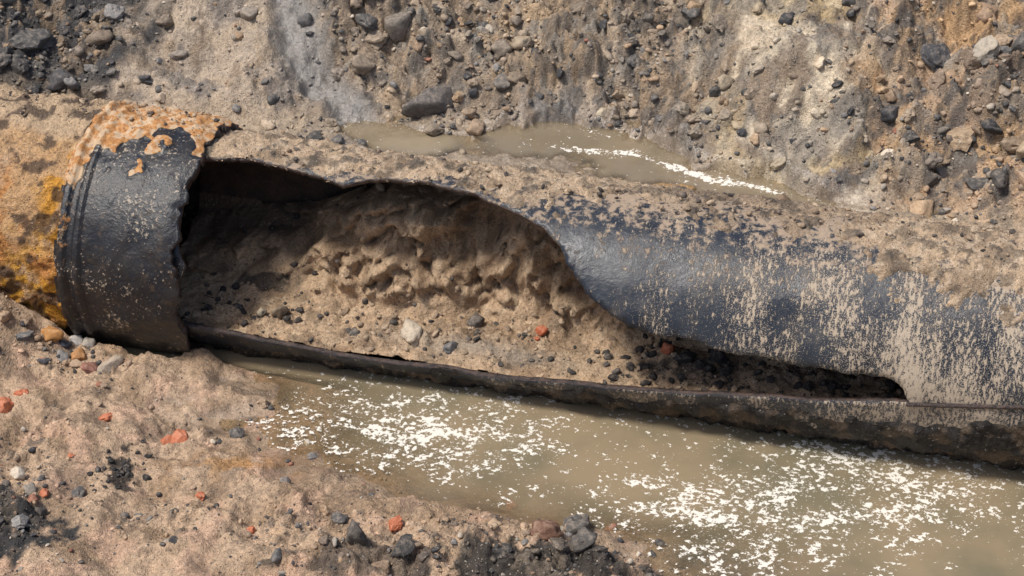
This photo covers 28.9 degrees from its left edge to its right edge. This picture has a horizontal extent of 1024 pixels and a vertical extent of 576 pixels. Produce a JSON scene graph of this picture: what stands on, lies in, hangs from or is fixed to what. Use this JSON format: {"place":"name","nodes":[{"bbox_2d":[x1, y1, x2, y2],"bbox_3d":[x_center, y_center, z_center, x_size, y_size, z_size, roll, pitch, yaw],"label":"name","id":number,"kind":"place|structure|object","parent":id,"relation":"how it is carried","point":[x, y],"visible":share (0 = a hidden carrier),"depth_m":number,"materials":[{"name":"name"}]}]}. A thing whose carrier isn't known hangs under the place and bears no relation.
{"place":"outdoors","nodes":[
{"label":"outdoors","id":0,"kind":"place"},
{"bbox_2d":[0,292,691,575],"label":"gravel","id":1,"kind":"structure","parent":0,"point":[19,522],"depth_m":8.39,"materials":[{"name":"gravel"}]},
{"bbox_2d":[0,0,1023,575],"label":"ground","id":2,"kind":"structure","parent":0,"point":[204,392],"depth_m":9.51,"materials":[{"name":"soil"}]},
{"bbox_2d":[0,396,13,412],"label":"brick fragment","id":3,"kind":"object","parent":2,"relation":"on","point":[6,404],"visible":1,"depth_m":9.04,"materials":[{"name":"brick"}]},
{"bbox_2d":[13,389,28,395],"bbox_3d":[-2.255,0.487,9.120,0.068,0.056,0.058,-16,38,-21],"label":"brick fragment","id":4,"kind":"object","parent":2,"relation":"on","point":[20,392],"visible":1,"depth_m":9.10,"materials":[{"name":"brick"}]},
{"bbox_2d":[15,330,34,340],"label":"rock","id":5,"kind":"object","parent":2,"relation":"on","point":[23,336],"visible":1,"depth_m":9.34,"materials":[{"name":"stone"}]},
{"bbox_2d":[6,28,53,51],"bbox_3d":[-2.494,-1.273,10.260,0.167,0.139,0.244,20,40,27],"label":"rock","id":6,"kind":"object","parent":2,"relation":"on","point":[26,40],"visible":1,"depth_m":10.21,"materials":[{"name":"stone"}]},
{"bbox_2d":[39,488,48,497],"bbox_3d":[-1.997,0.875,8.450,0.052,0.048,0.060,0,35,0],"label":"brick fragment","id":7,"kind":"object","parent":2,"relation":"on","point":[44,492],"visible":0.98,"depth_m":8.43,"materials":[{"name":"brick"}]},
{"bbox_2d":[37,357,51,364],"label":"rock","id":8,"kind":"object","parent":2,"relation":"on","point":[46,360],"visible":1,"depth_m":9.32,"materials":[{"name":"stone"}]},
{"bbox_2d":[41,326,63,341],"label":"rock","id":9,"kind":"object","parent":2,"relation":"on","point":[53,334],"visible":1,"depth_m":9.40,"materials":[{"name":"stone"}]},
{"bbox_2d":[46,67,76,90],"bbox_3d":[-2.296,-1.062,10.122,0.179,0.133,0.143,25,42,31],"label":"rock","id":10,"kind":"object","parent":2,"relation":"on","point":[56,79],"visible":0.91,"depth_m":10.08,"materials":[{"name":"stone"}]},
{"bbox_2d":[56,349,69,362],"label":"rock","id":11,"kind":"object","parent":2,"relation":"on","point":[63,354],"visible":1,"depth_m":9.37,"materials":[{"name":"stone"}]},
{"bbox_2d":[59,340,71,348],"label":"rock","id":12,"kind":"object","parent":2,"relation":"on","point":[66,344],"visible":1,"depth_m":9.44,"materials":[{"name":"stone"}]},
{"bbox_2d":[69,335,82,345],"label":"rock","id":13,"kind":"object","parent":2,"relation":"on","point":[76,340],"visible":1,"depth_m":9.48,"materials":[{"name":"stone"}]},
{"bbox_2d":[71,347,86,359],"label":"rock","id":14,"kind":"object","parent":2,"relation":"on","point":[79,353],"visible":1,"depth_m":9.39,"materials":[{"name":"stone"}]},
{"bbox_2d":[80,362,97,372],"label":"rock","id":15,"kind":"object","parent":2,"relation":"on","point":[89,367],"visible":1,"depth_m":9.30,"materials":[{"name":"stone"}]},
{"bbox_2d":[82,337,95,348],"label":"rock","id":16,"kind":"object","parent":2,"relation":"on","point":[87,343],"visible":1,"depth_m":9.45,"materials":[{"name":"stone"}]},
{"bbox_2d":[99,412,111,421],"bbox_3d":[-1.848,0.589,9.050,0.060,0.038,0.071,18,39,23],"label":"brick fragment","id":17,"kind":"object","parent":2,"relation":"on","point":[105,417],"visible":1,"depth_m":9.03,"materials":[{"name":"brick"}]},
{"bbox_2d":[97,355,125,372],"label":"rock","id":18,"kind":"object","parent":2,"relation":"on","point":[116,361],"visible":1,"depth_m":9.35,"materials":[{"name":"stone"}]},
{"bbox_2d":[87,434,154,500],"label":"tar crumbs","id":19,"kind":"object","parent":2,"relation":"on","point":[125,468],"visible":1,"depth_m":8.71,"materials":[{"name":"tar"}]},
{"bbox_2d":[160,435,172,444],"bbox_3d":[-1.565,0.691,9.001,0.066,0.040,0.069,21,40,27],"label":"brick fragment","id":20,"kind":"object","parent":2,"relation":"on","point":[166,439],"visible":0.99,"depth_m":8.99,"materials":[{"name":"brick"}]},
{"bbox_2d":[171,428,187,443],"bbox_3d":[-1.496,0.672,8.948,0.078,0.049,0.084,0,35,0],"label":"brick fragment","id":21,"kind":"object","parent":2,"relation":"on","point":[179,436],"visible":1,"depth_m":8.93,"materials":[{"name":"brick"}]},
{"bbox_2d":[195,492,204,500],"bbox_3d":[-1.353,0.905,8.593,0.049,0.044,0.046,0,35,0],"label":"brick fragment","id":22,"kind":"object","parent":2,"relation":"on","point":[200,496],"visible":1,"depth_m":8.58,"materials":[{"name":"brick"}]},
{"bbox_2d":[228,426,244,437],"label":"rock","id":23,"kind":"object","parent":2,"relation":"on","point":[237,432],"visible":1,"depth_m":9.00,"materials":[{"name":"stone"}]},
{"bbox_2d":[247,525,255,533],"bbox_3d":[-1.103,1.024,8.367,0.040,0.041,0.036,8,36,12],"label":"brick fragment","id":24,"kind":"object","parent":2,"relation":"on","point":[252,529],"visible":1,"depth_m":8.36,"materials":[{"name":"brick"}]},
{"bbox_2d":[266,94,279,105],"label":"rock","id":25,"kind":"object","parent":2,"relation":"on","point":[272,99],"visible":1,"depth_m":9.98,"materials":[{"name":"stone"}]},
{"bbox_2d":[280,477,290,482],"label":"rock","id":26,"kind":"object","parent":2,"relation":"on","point":[285,479],"visible":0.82,"depth_m":8.73,"materials":[{"name":"stone"}]},
{"bbox_2d":[303,439,310,445],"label":"rock","id":27,"kind":"object","parent":2,"relation":"on","point":[306,442],"visible":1,"depth_m":9.03,"materials":[{"name":"stone"}]},
{"bbox_2d":[346,519,366,544],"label":"rock","id":28,"kind":"object","parent":2,"relation":"on","point":[355,533],"visible":1,"depth_m":8.20,"materials":[{"name":"stone"}]},
{"bbox_2d":[388,515,402,531],"bbox_3d":[-0.493,1.004,8.409,0.064,0.072,0.084,-10,36,-14],"label":"brick fragment","id":29,"kind":"object","parent":2,"relation":"on","point":[395,523],"visible":1,"depth_m":8.38,"materials":[{"name":"brick"}]},
{"bbox_2d":[384,11,411,42],"bbox_3d":[-0.588,-1.360,10.258,0.149,0.138,0.197,0,35,0],"label":"rock","id":30,"kind":"object","parent":2,"relation":"on","point":[396,25],"visible":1,"depth_m":10.20,"materials":[{"name":"stone"}]},
{"bbox_2d":[390,534,414,558],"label":"rock","id":31,"kind":"object","parent":2,"relation":"on","point":[404,546],"visible":1,"depth_m":8.17,"materials":[{"name":"stone"}]},
{"bbox_2d":[401,84,453,119],"bbox_3d":[-0.398,-0.933,10.030,0.172,0.189,0.352,29,44,34],"label":"rock","id":32,"kind":"object","parent":2,"relation":"on","point":[435,99],"visible":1,"depth_m":9.97,"materials":[{"name":"stone"}]},
{"bbox_2d":[461,108,478,119],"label":"rock","id":33,"kind":"object","parent":2,"relation":"on","point":[470,113],"visible":0.99,"depth_m":9.99,"materials":[{"name":"stone"}]},
{"bbox_2d":[466,118,484,135],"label":"rock","id":34,"kind":"object","parent":2,"relation":"on","point":[476,127],"visible":1,"depth_m":9.90,"materials":[{"name":"stone"}]},
{"bbox_2d":[493,73,509,91],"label":"rock","id":35,"kind":"object","parent":2,"relation":"on","point":[501,82],"visible":1,"depth_m":10.07,"materials":[{"name":"stone"}]},
{"bbox_2d":[491,542,512,554],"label":"rock","id":36,"kind":"object","parent":2,"relation":"on","point":[503,549],"visible":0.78,"depth_m":8.25,"materials":[{"name":"stone"}]},
{"bbox_2d":[506,502,515,509],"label":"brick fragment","id":37,"kind":"object","parent":2,"relation":"on","point":[509,506],"visible":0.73,"depth_m":8.75,"materials":[{"name":"brick"}]},
{"bbox_2d":[0,83,1023,470],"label":"cut open pipe","id":38,"kind":"object","parent":2,"relation":"on","point":[98,205],"visible":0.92,"depth_m":8.91,"materials":[{"name":"metal"}]},
{"bbox_2d":[177,182,906,398],"bbox_3d":[0.182,-0.052,9.380,3.853,0.566,1.015,8,36,12],"label":"sand deposit","id":39,"kind":"object","parent":38,"relation":"in","point":[377,264],"visible":0.65,"depth_m":9.49,"materials":[{"name":"sand"}]},
{"bbox_2d":[232,303,244,313],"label":"pebble","id":40,"kind":"object","parent":39,"relation":"on","point":[240,307],"visible":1,"depth_m":9.59,"materials":[{"name":"stone"}]},
{"bbox_2d":[256,307,266,316],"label":"pebble","id":41,"kind":"object","parent":39,"relation":"on","point":[261,311],"visible":1,"depth_m":9.49,"materials":[{"name":"stone"}]},
{"bbox_2d":[271,305,289,318],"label":"pebble","id":42,"kind":"object","parent":39,"relation":"on","point":[279,311],"visible":1,"depth_m":9.49,"materials":[{"name":"stone"}]},
{"bbox_2d":[348,327,359,335],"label":"pebble","id":43,"kind":"object","parent":39,"relation":"on","point":[354,331],"visible":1,"depth_m":9.41,"materials":[{"name":"stone"}]},
{"bbox_2d":[400,318,421,347],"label":"pebble","id":44,"kind":"object","parent":39,"relation":"on","point":[410,331],"visible":1,"depth_m":9.35,"materials":[{"name":"stone"}]},
{"bbox_2d":[443,341,457,353],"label":"pebble","id":45,"kind":"object","parent":39,"relation":"on","point":[449,347],"visible":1,"depth_m":9.30,"materials":[{"name":"stone"}]},
{"bbox_2d":[467,312,484,327],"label":"pebble","id":46,"kind":"object","parent":39,"relation":"on","point":[476,320],"visible":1,"depth_m":9.47,"materials":[{"name":"stone"}]},
{"bbox_2d":[535,325,547,336],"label":"pebble","id":47,"kind":"object","parent":39,"relation":"on","point":[541,330],"visible":1,"depth_m":9.37,"materials":[{"name":"stone"}]},
{"bbox_2d":[603,353,612,359],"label":"pebble","id":48,"kind":"object","parent":39,"relation":"on","point":[607,356],"visible":1,"depth_m":9.27,"materials":[{"name":"stone"}]},
{"bbox_2d":[660,342,675,353],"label":"pebble","id":49,"kind":"object","parent":39,"relation":"on","point":[666,348],"visible":1,"depth_m":9.20,"materials":[{"name":"stone"}]},
{"bbox_2d":[673,349,696,362],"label":"pebble","id":50,"kind":"object","parent":39,"relation":"on","point":[687,355],"visible":1,"depth_m":9.15,"materials":[{"name":"stone"}]},
{"bbox_2d":[710,349,727,363],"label":"pebble","id":51,"kind":"object","parent":39,"relation":"on","point":[718,356],"visible":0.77,"depth_m":9.12,"materials":[{"name":"stone"}]},
{"bbox_2d":[0,0,1023,223],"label":"gravel","id":52,"kind":"structure","parent":2,"relation":"on","point":[362,64],"depth_m":9.99,"materials":[{"name":"grey gravel"}]},
{"bbox_2d":[511,36,531,49],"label":"rock","id":53,"kind":"object","parent":2,"relation":"on","point":[519,42],"visible":1,"depth_m":10.14,"materials":[{"name":"stone"}]},
{"bbox_2d":[529,519,563,540],"bbox_3d":[0.143,1.031,8.389,0.154,0.122,0.105,0,35,0],"label":"rock","id":54,"kind":"object","parent":2,"relation":"on","point":[546,530],"visible":0.91,"depth_m":8.35,"materials":[{"name":"stone"}]},
{"bbox_2d":[111,342,1023,575],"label":"muddy water","id":55,"kind":"structure","parent":2,"relation":"on","point":[780,503],"depth_m":8.83,"materials":[{"name":"beige liquid"}]},
{"bbox_2d":[563,513,590,534],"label":"rock","id":56,"kind":"object","parent":2,"relation":"on","point":[575,523],"visible":0.77,"depth_m":8.47,"materials":[{"name":"stone"}]},
{"bbox_2d":[569,527,596,553],"bbox_3d":[0.297,1.050,8.274,0.120,0.111,0.132,0,35,0],"label":"rock","id":57,"kind":"object","parent":2,"relation":"on","point":[583,539],"visible":0.99,"depth_m":8.23,"materials":[{"name":"stone"}]},
{"bbox_2d":[344,121,824,204],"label":"puddle","id":58,"kind":"object","parent":2,"relation":"on","point":[609,152],"visible":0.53,"depth_m":9.80,"materials":[{"name":"beige liquid"}]},
{"bbox_2d":[590,518,599,527],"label":"rock","id":59,"kind":"object","parent":2,"relation":"on","point":[594,523],"visible":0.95,"depth_m":8.59,"materials":[{"name":"stone"}]},
{"bbox_2d":[596,107,605,116],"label":"rock","id":60,"kind":"object","parent":2,"relation":"on","point":[601,111],"visible":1,"depth_m":9.99,"materials":[{"name":"stone"}]},
{"bbox_2d":[626,54,638,67],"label":"rock","id":61,"kind":"object","parent":2,"relation":"on","point":[632,58],"visible":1,"depth_m":10.04,"materials":[{"name":"stone"}]},
{"bbox_2d":[901,129,920,141],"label":"rock","id":62,"kind":"object","parent":2,"relation":"on","point":[911,135],"visible":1,"depth_m":9.44,"materials":[{"name":"stone"}]},
{"bbox_2d":[920,43,950,70],"bbox_3d":[2.077,-1.130,9.719,0.155,0.114,0.130,0,35,0],"label":"rock","id":63,"kind":"object","parent":2,"relation":"on","point":[935,57],"visible":1,"depth_m":9.70,"materials":[{"name":"stone"}]},
{"bbox_2d":[945,127,975,151],"bbox_3d":[2.157,-0.716,9.517,0.164,0.099,0.174,0,35,0],"label":"rock","id":64,"kind":"object","parent":2,"relation":"on","point":[964,135],"visible":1,"depth_m":9.48,"materials":[{"name":"stone"}]},
{"bbox_2d":[963,177,993,190],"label":"rock","id":65,"kind":"object","parent":2,"relation":"on","point":[975,184],"visible":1,"depth_m":9.29,"materials":[{"name":"stone"}]},
{"bbox_2d":[973,35,999,61],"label":"rock","id":66,"kind":"object","parent":2,"relation":"on","point":[985,47],"visible":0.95,"depth_m":9.50,"materials":[{"name":"stone"}]},
{"bbox_2d":[975,2,997,22],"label":"rock","id":67,"kind":"object","parent":2,"relation":"on","point":[987,16],"visible":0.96,"depth_m":9.76,"materials":[{"name":"stone"}]},
{"bbox_2d":[1010,32,1023,51],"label":"rock","id":68,"kind":"object","parent":2,"relation":"on","point":[1018,44],"visible":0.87,"depth_m":9.52,"materials":[{"name":"stone"}]},
{"bbox_2d":[1016,141,1023,158],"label":"rock","id":69,"kind":"object","parent":2,"relation":"on","point":[1020,152],"visible":1,"depth_m":9.29,"materials":[{"name":"stone"}]}
]}

